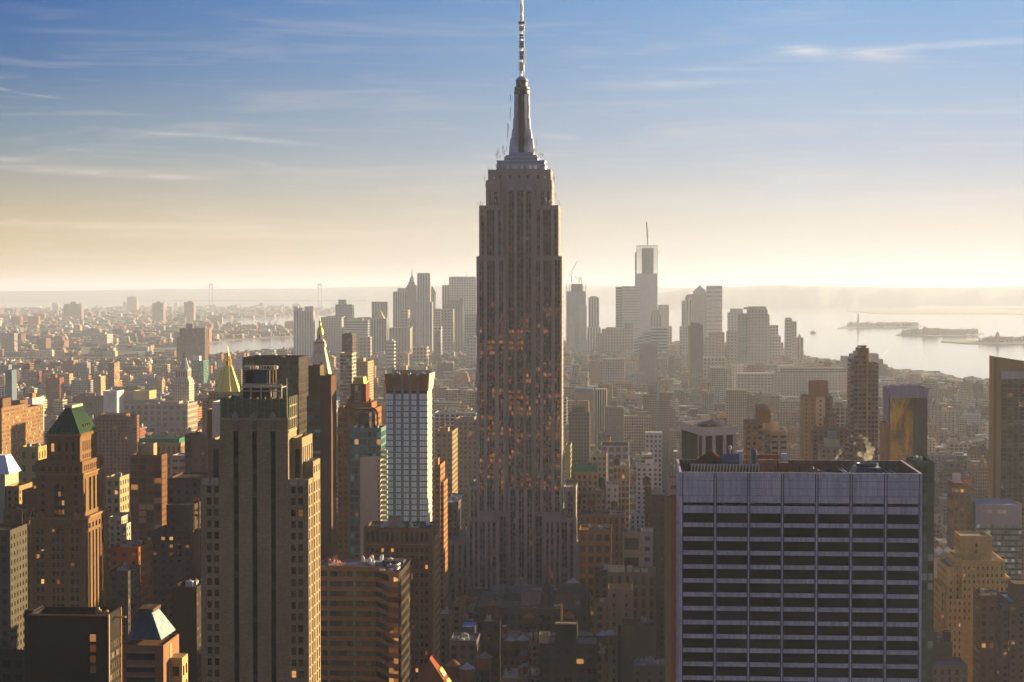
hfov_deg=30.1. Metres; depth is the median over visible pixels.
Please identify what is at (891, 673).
window
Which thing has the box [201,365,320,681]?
office tower
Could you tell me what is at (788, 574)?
window
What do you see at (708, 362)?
building
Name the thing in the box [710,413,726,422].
loft building
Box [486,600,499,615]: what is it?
water tank
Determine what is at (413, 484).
window
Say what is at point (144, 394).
building
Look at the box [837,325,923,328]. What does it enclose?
island ground
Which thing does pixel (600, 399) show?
building
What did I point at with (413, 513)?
window
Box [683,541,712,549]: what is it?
window
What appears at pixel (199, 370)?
office building
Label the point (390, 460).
window
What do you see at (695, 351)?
apartment tower
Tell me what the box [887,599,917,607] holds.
window
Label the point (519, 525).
skyscraper
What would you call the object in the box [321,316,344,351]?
office tower
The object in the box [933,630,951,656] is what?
building
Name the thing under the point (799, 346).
office tower
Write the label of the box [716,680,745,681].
window
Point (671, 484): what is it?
building
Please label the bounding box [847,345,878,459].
apartment tower
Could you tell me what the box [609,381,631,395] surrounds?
loft building
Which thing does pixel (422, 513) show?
window
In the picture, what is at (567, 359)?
loft building
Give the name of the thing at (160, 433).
loft building
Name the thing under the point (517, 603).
office building
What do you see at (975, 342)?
island ground
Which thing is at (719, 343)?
apartment tower
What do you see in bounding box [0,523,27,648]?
office building
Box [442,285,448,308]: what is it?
office tower
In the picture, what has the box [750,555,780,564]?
window
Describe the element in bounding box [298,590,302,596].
window
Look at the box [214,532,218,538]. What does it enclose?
window
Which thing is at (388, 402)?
window
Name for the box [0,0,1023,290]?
sky
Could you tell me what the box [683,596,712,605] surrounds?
window
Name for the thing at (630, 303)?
office tower
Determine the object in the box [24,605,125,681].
office building
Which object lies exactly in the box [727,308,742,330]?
office tower
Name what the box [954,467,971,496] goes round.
apartment building
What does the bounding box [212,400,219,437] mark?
building
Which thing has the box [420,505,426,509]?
window
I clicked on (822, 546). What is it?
window
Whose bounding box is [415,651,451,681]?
building
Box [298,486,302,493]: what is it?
window
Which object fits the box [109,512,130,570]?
building
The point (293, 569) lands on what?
window
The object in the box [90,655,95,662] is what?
window
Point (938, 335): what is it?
island ground
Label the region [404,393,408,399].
window
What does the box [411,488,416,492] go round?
window
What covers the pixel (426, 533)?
window
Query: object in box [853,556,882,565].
window
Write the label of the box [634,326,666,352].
office tower
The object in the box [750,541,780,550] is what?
window
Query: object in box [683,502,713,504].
window
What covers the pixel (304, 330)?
office tower
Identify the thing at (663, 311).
office tower
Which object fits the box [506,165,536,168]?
deck window
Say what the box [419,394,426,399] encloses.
window
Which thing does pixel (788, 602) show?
window
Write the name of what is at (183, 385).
clock tower
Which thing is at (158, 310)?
apartment tower
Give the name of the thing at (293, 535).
window
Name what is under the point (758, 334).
office tower
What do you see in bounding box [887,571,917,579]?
window
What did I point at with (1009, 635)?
building
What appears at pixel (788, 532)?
window
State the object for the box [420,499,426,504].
window
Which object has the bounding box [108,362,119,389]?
apartment tower
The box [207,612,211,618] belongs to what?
window
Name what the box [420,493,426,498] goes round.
window
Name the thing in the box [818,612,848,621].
window
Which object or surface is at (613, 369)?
building
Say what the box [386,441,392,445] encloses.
window
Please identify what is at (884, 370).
building
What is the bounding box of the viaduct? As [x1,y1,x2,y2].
[84,349,165,349]
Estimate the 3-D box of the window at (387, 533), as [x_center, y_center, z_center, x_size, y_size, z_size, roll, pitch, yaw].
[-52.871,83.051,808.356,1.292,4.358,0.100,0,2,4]
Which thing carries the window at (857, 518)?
in the office building at (798, 570)
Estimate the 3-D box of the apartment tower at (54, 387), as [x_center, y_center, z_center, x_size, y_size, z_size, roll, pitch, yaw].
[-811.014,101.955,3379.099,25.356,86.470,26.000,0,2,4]
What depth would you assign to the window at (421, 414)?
956.46 m
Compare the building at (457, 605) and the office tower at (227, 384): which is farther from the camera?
the office tower at (227, 384)
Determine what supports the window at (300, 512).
in the office tower at (260, 560)
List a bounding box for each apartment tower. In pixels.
[0,397,26,475]
[5,369,16,402]
[12,399,43,443]
[14,331,25,342]
[37,338,50,349]
[46,374,63,413]
[51,340,68,347]
[62,357,77,377]
[63,302,83,319]
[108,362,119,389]
[130,442,166,539]
[152,301,165,322]
[177,324,207,361]
[184,301,195,322]
[307,364,323,562]
[320,374,336,561]
[337,376,381,556]
[340,352,355,406]
[350,407,387,556]
[384,370,434,520]
[434,457,447,610]
[566,442,571,479]
[591,361,601,384]
[605,400,623,441]
[643,384,669,456]
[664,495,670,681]
[670,495,675,681]
[688,323,702,389]
[704,336,714,356]
[709,332,724,356]
[726,331,736,363]
[743,404,770,459]
[763,421,787,459]
[784,317,796,359]
[800,380,836,459]
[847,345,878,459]
[988,355,1023,578]
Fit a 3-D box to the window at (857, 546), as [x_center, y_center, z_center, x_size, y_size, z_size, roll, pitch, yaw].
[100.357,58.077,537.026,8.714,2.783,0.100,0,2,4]
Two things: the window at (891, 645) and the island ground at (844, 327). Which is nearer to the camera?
the window at (891, 645)
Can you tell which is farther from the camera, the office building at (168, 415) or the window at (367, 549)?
the office building at (168, 415)
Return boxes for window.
[41,476,102,606]
[89,477,90,509]
[89,532,89,606]
[90,634,95,641]
[90,644,95,652]
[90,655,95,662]
[90,665,95,673]
[92,530,93,592]
[93,476,94,507]
[96,536,96,606]
[97,474,97,506]
[99,531,99,606]
[102,526,102,606]
[207,543,211,549]
[207,555,211,561]
[207,566,211,572]
[207,578,211,584]
[207,589,211,595]
[207,601,211,607]
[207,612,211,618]
[207,624,211,630]
[214,449,218,477]
[214,486,218,492]
[214,497,218,503]
[214,509,218,515]
[214,520,218,526]
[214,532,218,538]
[214,543,218,549]
[214,555,218,561]
[214,566,218,572]
[291,486,295,493]
[291,498,295,504]
[291,510,295,516]
[291,521,295,527]
[291,533,295,539]
[291,544,295,550]
[291,556,295,562]
[291,567,295,573]
[291,579,295,585]
[291,590,295,596]
[291,602,295,608]
[291,613,295,619]
[291,625,295,631]
[295,449,299,477]
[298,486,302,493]
[298,498,302,504]
[298,510,302,516]
[298,521,302,527]
[298,533,302,539]
[298,544,302,550]
[298,556,302,562]
[298,567,302,573]
[298,579,302,585]
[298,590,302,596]
[298,602,302,608]
[298,613,302,619]
[298,625,302,631]
[366,531,368,541]
[366,548,427,556]
[371,532,373,541]
[376,532,378,541]
[381,532,383,541]
[386,393,392,399]
[386,400,392,405]
[386,406,392,410]
[386,412,392,416]
[386,418,392,422]
[386,424,392,428]
[386,429,392,434]
[386,435,392,439]
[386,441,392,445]
[386,447,392,451]
[386,458,392,463]
[386,487,392,492]
[386,532,388,541]
[391,532,393,541]
[396,393,400,399]
[396,400,400,405]
[396,429,400,434]
[396,464,400,469]
[396,493,400,498]
[396,532,398,541]
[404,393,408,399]
[404,400,408,405]
[404,435,408,440]
[404,464,408,469]
[404,493,408,498]
[405,532,407,541]
[410,532,412,541]
[411,394,415,399]
[411,400,415,405]
[411,406,415,411]
[411,435,415,440]
[411,464,416,469]
[411,470,416,474]
[411,476,416,480]
[411,482,416,486]
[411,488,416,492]
[411,493,416,498]
[411,499,416,503]
[411,505,416,509]
[411,511,416,515]
[415,532,417,541]
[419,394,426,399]
[419,400,426,405]
[419,406,426,411]
[419,412,426,416]
[419,418,426,422]
[419,424,426,428]
[419,430,426,434]
[419,435,426,440]
[419,441,426,445]
[419,447,426,451]
[420,453,426,457]
[420,459,426,463]
[420,464,426,469]
[420,470,426,475]
[420,476,426,480]
[420,482,426,486]
[420,488,426,492]
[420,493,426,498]
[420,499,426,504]
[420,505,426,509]
[420,511,426,515]
[420,532,422,541]
[425,532,427,541]
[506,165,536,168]
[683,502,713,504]
[683,513,712,522]
[683,527,712,536]
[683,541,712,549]
[683,555,712,563]
[683,569,712,577]
[683,583,712,591]
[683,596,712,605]
[683,610,712,619]
[683,624,712,633]
[683,638,712,647]
[683,652,712,661]
[683,666,712,675]
[683,680,712,681]
[716,652,746,661]
[716,666,746,675]
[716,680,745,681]
[717,502,746,505]
[717,513,746,522]
[717,527,746,536]
[717,541,746,550]
[717,555,746,564]
[717,569,746,578]
[717,583,746,592]
[717,597,746,605]
[717,611,746,619]
[717,625,746,633]
[717,639,746,647]
[750,503,780,505]
[750,513,780,522]
[750,527,780,536]
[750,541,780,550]
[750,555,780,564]
[750,569,780,578]
[750,583,779,592]
[750,597,779,606]
[750,611,779,620]
[750,625,779,634]
[750,639,779,648]
[750,653,779,662]
[750,667,779,675]
[750,681,779,681]
[783,625,813,634]
[783,639,813,648]
[783,653,813,662]
[783,667,813,676]
[784,503,814,505]
[784,514,814,522]
[784,528,814,536]
[784,542,814,550]
[784,556,814,564]
[784,570,813,578]
[784,584,813,592]
[784,598,813,606]
[784,611,813,620]
[818,503,848,505]
[818,514,848,523]
[818,528,848,537]
[818,542,848,551]
[818,556,848,565]
[818,570,848,579]
[818,584,848,593]
[818,598,848,607]
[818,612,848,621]
[818,626,848,635]
[818,640,848,649]
[818,654,848,662]
[818,668,847,676]
[852,570,882,579]
[852,584,882,593]
[852,598,882,607]
[852,612,882,621]
[852,626,882,635]
[852,640,882,649]
[852,654,882,663]
[852,668,882,677]
[853,504,883,506]
[853,514,883,523]
[853,528,883,537]
[853,542,883,551]
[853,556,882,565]
[887,514,917,523]
[887,528,917,537]
[887,543,917,551]
[887,557,917,565]
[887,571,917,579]
[887,585,917,593]
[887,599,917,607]
[887,613,917,621]
[887,627,917,635]
[887,641,917,649]
[887,655,917,663]
[887,669,916,677]
[888,504,917,506]
[942,566,1001,655]
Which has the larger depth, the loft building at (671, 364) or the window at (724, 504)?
the loft building at (671, 364)
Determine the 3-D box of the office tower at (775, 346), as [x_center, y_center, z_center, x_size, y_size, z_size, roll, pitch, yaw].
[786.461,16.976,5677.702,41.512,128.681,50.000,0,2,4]
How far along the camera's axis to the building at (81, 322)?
10182.68 m
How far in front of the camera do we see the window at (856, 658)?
537.97 m
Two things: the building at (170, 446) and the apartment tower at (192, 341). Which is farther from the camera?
the apartment tower at (192, 341)
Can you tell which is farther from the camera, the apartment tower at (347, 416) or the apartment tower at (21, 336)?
the apartment tower at (21, 336)
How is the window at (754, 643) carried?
in the office building at (798, 570)
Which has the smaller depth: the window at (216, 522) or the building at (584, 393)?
the window at (216, 522)
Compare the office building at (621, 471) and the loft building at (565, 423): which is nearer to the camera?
the office building at (621, 471)
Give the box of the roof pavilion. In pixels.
[0,454,20,473]
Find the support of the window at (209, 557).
in the office tower at (260, 560)
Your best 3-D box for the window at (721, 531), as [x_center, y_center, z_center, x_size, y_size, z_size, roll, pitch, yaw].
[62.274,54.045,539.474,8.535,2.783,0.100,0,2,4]
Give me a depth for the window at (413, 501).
958.10 m
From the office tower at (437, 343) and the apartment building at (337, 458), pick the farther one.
the office tower at (437, 343)
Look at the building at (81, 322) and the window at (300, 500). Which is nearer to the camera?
the window at (300, 500)
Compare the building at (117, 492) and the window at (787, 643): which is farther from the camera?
the building at (117, 492)
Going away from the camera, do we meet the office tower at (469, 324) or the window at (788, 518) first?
the window at (788, 518)
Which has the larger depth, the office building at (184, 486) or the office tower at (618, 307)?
the office tower at (618, 307)
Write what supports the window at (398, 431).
in the apartment tower at (409, 426)
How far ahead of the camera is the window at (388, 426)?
957.86 m
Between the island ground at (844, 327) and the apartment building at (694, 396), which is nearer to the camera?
the apartment building at (694, 396)
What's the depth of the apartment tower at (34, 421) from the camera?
1566.84 m
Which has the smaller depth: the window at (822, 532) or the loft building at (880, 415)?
the window at (822, 532)
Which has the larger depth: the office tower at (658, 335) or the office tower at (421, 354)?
the office tower at (658, 335)
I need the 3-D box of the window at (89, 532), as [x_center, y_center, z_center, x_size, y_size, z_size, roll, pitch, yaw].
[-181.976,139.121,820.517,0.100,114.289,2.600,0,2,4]
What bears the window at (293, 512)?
in the office tower at (260, 560)
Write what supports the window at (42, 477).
in the office tower at (69, 561)
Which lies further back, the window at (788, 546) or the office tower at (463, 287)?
the office tower at (463, 287)
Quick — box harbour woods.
[847,321,1023,341]
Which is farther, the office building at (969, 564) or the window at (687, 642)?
the office building at (969, 564)
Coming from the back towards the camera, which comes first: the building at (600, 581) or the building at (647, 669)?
the building at (600, 581)
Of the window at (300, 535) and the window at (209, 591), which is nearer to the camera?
the window at (300, 535)
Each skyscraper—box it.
[406,274,416,349]
[448,0,578,599]
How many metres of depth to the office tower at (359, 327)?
6955.87 m
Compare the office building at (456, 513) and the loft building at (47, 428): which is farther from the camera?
the loft building at (47, 428)
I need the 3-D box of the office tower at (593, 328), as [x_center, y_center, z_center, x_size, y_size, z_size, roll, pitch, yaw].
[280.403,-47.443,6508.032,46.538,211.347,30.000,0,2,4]
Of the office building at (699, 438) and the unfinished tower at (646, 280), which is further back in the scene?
the unfinished tower at (646, 280)
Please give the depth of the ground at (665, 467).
2551.94 m
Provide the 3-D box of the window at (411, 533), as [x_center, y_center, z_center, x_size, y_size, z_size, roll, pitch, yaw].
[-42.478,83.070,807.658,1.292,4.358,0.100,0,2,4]
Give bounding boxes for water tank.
[445,659,460,681]
[459,662,474,681]
[477,651,491,681]
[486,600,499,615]
[504,636,515,665]
[516,635,529,665]
[523,613,534,641]
[563,612,574,618]
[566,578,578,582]
[596,630,606,660]
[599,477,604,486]
[605,629,616,660]
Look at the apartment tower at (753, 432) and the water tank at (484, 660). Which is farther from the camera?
the apartment tower at (753, 432)
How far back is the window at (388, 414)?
957.63 m
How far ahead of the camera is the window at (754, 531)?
538.89 m
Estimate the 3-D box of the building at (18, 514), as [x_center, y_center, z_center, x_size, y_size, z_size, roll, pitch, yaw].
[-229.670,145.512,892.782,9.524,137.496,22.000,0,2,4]
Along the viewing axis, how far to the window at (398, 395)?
957.16 m
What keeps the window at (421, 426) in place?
in the apartment tower at (409, 426)
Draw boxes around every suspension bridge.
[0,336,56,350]
[170,283,366,304]
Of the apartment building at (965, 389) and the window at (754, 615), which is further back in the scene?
the apartment building at (965, 389)
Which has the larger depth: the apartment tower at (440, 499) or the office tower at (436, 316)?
the office tower at (436, 316)
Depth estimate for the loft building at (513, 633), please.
1000.30 m
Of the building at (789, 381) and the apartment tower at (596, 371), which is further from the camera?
the apartment tower at (596, 371)
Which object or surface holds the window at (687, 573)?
in the office building at (798, 570)
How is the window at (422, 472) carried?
in the apartment tower at (409, 426)
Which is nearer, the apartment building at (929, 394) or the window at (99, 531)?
the window at (99, 531)
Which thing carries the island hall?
on the island ground at (938, 335)
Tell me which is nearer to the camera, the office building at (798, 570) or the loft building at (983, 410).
the office building at (798, 570)
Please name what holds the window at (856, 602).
in the office building at (798, 570)
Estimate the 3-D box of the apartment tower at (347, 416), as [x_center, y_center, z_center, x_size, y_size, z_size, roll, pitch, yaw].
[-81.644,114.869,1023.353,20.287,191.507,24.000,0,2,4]
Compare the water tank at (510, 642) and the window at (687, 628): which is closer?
the window at (687, 628)
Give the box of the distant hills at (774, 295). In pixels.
[657,285,1023,305]
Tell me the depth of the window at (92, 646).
511.08 m
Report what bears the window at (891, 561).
in the office building at (798, 570)
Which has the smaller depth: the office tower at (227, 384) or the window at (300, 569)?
the window at (300, 569)
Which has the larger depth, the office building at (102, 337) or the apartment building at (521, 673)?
the office building at (102, 337)
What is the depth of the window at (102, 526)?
839.96 m
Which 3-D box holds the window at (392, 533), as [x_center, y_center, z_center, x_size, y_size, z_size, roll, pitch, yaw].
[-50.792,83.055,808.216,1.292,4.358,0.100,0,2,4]
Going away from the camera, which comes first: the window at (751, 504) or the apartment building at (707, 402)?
the window at (751, 504)
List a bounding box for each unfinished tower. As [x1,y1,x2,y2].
[566,262,586,352]
[635,222,659,335]
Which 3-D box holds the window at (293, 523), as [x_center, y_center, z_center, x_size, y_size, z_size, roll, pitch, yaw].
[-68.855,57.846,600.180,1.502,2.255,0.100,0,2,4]
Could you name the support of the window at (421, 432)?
in the apartment tower at (409, 426)
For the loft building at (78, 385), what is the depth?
3706.49 m
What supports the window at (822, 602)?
in the office building at (798, 570)
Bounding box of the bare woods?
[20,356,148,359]
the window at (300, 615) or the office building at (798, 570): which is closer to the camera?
the office building at (798, 570)
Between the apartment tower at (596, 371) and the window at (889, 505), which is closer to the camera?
the window at (889, 505)
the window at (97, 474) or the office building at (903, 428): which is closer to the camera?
the window at (97, 474)
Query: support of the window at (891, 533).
in the office building at (798, 570)
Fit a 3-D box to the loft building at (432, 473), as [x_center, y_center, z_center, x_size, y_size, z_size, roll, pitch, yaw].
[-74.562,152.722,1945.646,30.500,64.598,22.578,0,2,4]
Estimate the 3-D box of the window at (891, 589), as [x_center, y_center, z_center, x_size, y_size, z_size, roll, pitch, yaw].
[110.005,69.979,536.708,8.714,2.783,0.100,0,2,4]
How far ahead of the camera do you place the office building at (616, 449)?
1701.24 m
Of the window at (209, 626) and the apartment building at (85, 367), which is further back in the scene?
the apartment building at (85, 367)
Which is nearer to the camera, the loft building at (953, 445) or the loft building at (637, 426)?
the loft building at (953, 445)
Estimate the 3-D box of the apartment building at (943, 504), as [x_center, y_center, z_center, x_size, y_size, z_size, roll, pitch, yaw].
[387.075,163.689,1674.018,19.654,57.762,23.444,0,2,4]
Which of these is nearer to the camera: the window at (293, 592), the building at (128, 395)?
the window at (293, 592)
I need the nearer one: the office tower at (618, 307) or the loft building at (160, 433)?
the loft building at (160, 433)
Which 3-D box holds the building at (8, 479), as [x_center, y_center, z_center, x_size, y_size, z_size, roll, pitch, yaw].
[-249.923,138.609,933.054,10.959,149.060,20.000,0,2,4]
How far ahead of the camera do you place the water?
10576.65 m
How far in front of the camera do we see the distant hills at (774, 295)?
26424.47 m
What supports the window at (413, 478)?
in the apartment tower at (409, 426)
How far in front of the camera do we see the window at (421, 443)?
956.93 m
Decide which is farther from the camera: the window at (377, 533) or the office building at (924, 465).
the window at (377, 533)
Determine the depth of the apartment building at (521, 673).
931.05 m
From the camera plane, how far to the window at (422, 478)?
957.40 m
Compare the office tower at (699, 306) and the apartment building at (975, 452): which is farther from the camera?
the office tower at (699, 306)
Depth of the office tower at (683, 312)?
6624.76 m
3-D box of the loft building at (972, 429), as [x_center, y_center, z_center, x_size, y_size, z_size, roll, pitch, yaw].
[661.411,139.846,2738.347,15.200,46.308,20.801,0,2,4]
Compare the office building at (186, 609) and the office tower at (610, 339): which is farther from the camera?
the office tower at (610, 339)
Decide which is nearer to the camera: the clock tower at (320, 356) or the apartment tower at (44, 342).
the clock tower at (320, 356)
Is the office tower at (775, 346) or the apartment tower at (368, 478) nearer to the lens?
the apartment tower at (368, 478)
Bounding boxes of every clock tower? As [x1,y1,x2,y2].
[173,351,193,400]
[311,321,331,373]
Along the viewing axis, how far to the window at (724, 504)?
539.28 m
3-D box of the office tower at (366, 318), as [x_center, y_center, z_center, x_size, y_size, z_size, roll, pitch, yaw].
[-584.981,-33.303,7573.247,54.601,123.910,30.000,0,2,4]
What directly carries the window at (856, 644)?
in the office building at (798, 570)
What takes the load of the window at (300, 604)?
in the office tower at (260, 560)
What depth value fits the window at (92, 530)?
824.72 m
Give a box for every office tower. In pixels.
[29,403,109,606]
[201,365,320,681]
[202,348,241,431]
[242,355,308,434]
[293,306,314,355]
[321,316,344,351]
[335,300,353,319]
[342,331,355,351]
[344,318,369,350]
[358,317,371,335]
[359,336,371,359]
[363,516,439,681]
[371,309,387,352]
[372,302,388,338]
[386,339,394,373]
[389,326,412,353]
[393,288,405,326]
[401,310,409,326]
[413,346,428,364]
[416,273,432,351]
[431,287,435,307]
[433,308,441,350]
[433,326,441,353]
[434,331,440,356]
[441,309,453,352]
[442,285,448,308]
[444,298,463,352]
[449,277,475,313]
[464,314,475,351]
[467,335,475,366]
[587,296,600,352]
[597,327,624,354]
[616,287,621,328]
[622,286,639,351]
[625,322,632,351]
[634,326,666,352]
[639,343,656,391]
[650,310,660,330]
[658,305,671,343]
[679,326,687,354]
[682,300,684,325]
[685,294,692,325]
[691,285,706,341]
[706,286,721,335]
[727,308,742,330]
[737,313,747,363]
[744,306,769,364]
[769,325,782,356]
[795,333,802,359]
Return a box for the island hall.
[922,326,937,334]
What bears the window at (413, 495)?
in the apartment tower at (409, 426)
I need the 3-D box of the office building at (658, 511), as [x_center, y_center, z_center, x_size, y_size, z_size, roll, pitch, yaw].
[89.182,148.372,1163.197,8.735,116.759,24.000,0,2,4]
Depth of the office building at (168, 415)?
2724.75 m
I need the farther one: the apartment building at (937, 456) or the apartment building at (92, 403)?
the apartment building at (92, 403)
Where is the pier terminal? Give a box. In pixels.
[988,331,1008,341]
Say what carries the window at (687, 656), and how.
in the office building at (798, 570)
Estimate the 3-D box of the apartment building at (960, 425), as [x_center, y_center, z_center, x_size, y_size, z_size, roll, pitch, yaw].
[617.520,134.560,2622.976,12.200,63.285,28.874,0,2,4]
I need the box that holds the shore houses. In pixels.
[0,296,334,356]
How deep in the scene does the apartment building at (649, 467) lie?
1361.35 m
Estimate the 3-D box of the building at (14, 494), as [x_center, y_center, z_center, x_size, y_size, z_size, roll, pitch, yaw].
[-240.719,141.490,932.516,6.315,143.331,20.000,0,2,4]
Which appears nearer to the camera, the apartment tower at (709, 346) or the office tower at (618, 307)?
the apartment tower at (709, 346)
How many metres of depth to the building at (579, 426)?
2003.43 m
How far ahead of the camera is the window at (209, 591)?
602.64 m
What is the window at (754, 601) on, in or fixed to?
in the office building at (798, 570)
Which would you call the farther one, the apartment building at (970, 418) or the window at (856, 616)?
the apartment building at (970, 418)
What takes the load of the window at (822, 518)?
in the office building at (798, 570)
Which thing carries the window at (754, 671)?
in the office building at (798, 570)
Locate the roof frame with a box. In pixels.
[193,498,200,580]
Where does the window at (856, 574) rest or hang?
in the office building at (798, 570)
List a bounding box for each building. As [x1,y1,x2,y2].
[0,472,18,522]
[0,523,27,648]
[0,649,24,681]
[3,504,35,607]
[6,482,31,507]
[19,442,46,486]
[22,361,33,383]
[22,486,35,506]
[24,392,43,431]
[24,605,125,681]
[44,423,53,443]
[53,396,67,414]
[71,377,92,395]
[72,393,102,416]
[79,320,87,325]
[79,360,90,379]
[91,332,112,343]
[93,374,105,394]
[94,413,138,503]
[103,390,123,412]
[106,472,128,554]
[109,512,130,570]
[109,561,140,681]
[110,540,152,606]
[122,604,187,681]
[123,400,197,431]
[124,390,134,402]
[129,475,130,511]
[133,389,155,399]
[137,437,184,477]
[151,501,200,633]
[153,431,180,436]
[167,472,207,503]
[172,453,184,475]
[172,579,201,681]
[185,431,207,471]
[191,356,208,383]
[207,408,211,476]
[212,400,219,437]
[213,367,241,385]
[232,356,242,368]
[320,554,412,681]
[337,439,337,477]
[337,497,337,528]
[356,357,373,399]
[382,402,385,424]
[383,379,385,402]
[408,363,426,369]
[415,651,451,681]
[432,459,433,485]
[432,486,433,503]
[434,409,475,458]
[436,362,456,379]
[436,421,457,496]
[440,606,451,668]
[448,493,464,538]
[448,557,450,607]
[449,632,479,681]
[450,596,465,633]
[454,372,469,386]
[454,415,476,526]
[457,587,482,612]
[461,621,476,632]
[466,603,475,620]
[474,582,590,632]
[478,615,501,681]
[501,663,530,681]
[502,625,529,674]
[522,629,538,666]
[531,666,539,681]
[538,630,593,666]
[539,619,597,681]
[563,351,572,365]
[563,396,568,429]
[563,452,565,478]
[569,400,589,464]
[571,465,598,534]
[575,387,593,443]
[579,500,625,564]
[579,524,611,630]
[582,487,605,508]
[592,450,606,486]
[594,564,607,635]
[595,388,606,447]
[595,596,607,681]
[598,427,607,449]
[601,435,628,480]
[602,358,624,383]
[606,479,621,508]
[608,565,655,618]
[608,584,634,681]
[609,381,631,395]
[613,457,629,527]
[616,353,636,372]
[618,616,657,681]
[622,527,640,565]
[624,411,650,454]
[625,372,645,383]
[631,458,657,530]
[631,656,663,681]
[642,476,650,527]
[642,528,652,566]
[645,431,661,488]
[651,489,665,656]
[668,354,674,373]
[668,474,675,494]
[670,408,677,427]
[670,426,680,460]
[675,389,687,405]
[676,440,921,681]
[680,419,735,458]
[688,386,701,403]
[691,416,709,419]
[702,391,712,413]
[703,357,724,377]
[709,367,726,402]
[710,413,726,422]
[725,389,746,438]
[731,365,742,388]
[736,372,773,394]
[747,392,759,418]
[756,391,779,420]
[772,367,846,395]
[776,409,799,426]
[780,399,799,410]
[782,425,795,444]
[788,443,799,459]
[810,426,846,459]
[818,431,843,459]
[832,402,846,426]
[840,353,891,376]
[878,379,886,395]
[878,409,882,428]
[880,383,927,461]
[906,455,934,681]
[908,373,919,384]
[921,378,936,402]
[927,418,938,444]
[927,448,955,478]
[928,387,930,402]
[928,399,941,434]
[933,531,1009,681]
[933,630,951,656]
[933,657,967,681]
[934,546,953,577]
[935,457,966,505]
[937,387,953,399]
[939,496,946,522]
[941,408,962,431]
[942,330,965,334]
[943,431,957,440]
[946,436,972,452]
[947,473,970,549]
[954,415,966,436]
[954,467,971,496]
[959,378,973,407]
[963,410,980,429]
[966,422,978,438]
[967,443,988,469]
[971,497,1021,578]
[972,458,988,497]
[973,588,998,681]
[977,405,988,419]
[979,398,988,405]
[984,421,988,436]
[995,579,1023,681]
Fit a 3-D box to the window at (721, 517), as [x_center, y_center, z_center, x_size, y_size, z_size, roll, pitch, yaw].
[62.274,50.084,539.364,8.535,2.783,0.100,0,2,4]
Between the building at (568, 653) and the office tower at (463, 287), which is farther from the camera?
the office tower at (463, 287)
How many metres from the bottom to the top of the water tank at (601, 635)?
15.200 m
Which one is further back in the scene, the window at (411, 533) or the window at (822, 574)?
the window at (411, 533)
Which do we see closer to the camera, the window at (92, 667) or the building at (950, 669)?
the window at (92, 667)
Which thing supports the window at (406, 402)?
in the apartment tower at (409, 426)
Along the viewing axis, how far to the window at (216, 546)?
602.06 m
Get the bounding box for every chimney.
[554,604,575,624]
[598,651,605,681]
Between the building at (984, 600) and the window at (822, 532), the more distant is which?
the building at (984, 600)
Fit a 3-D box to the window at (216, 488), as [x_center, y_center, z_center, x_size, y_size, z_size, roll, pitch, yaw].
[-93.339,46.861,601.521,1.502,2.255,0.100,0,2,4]
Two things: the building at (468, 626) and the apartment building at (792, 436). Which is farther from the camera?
the apartment building at (792, 436)
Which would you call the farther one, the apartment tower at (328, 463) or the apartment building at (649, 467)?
the apartment building at (649, 467)
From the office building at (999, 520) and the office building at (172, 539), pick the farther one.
the office building at (999, 520)
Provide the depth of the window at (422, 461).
957.16 m
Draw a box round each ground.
[0,313,334,358]
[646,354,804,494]
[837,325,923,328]
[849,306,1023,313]
[897,333,984,336]
[941,340,1023,343]
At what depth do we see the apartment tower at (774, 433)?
1111.47 m
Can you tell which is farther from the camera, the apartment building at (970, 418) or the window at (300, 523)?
the apartment building at (970, 418)
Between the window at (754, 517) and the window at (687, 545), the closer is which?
the window at (754, 517)
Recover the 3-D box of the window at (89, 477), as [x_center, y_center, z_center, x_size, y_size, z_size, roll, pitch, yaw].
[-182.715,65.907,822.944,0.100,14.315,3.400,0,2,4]
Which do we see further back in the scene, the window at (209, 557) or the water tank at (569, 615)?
the water tank at (569, 615)
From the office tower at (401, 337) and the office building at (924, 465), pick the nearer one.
the office building at (924, 465)
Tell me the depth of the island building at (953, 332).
9699.42 m
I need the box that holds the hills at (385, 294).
[0,286,695,301]
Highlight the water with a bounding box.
[0,302,1023,378]
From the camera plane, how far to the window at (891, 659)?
537.31 m
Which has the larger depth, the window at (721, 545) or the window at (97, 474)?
the window at (97, 474)
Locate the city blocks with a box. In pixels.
[0,340,988,667]
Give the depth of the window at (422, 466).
957.16 m
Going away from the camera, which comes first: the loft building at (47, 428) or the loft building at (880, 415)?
the loft building at (47, 428)
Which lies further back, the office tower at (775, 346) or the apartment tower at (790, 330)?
the office tower at (775, 346)

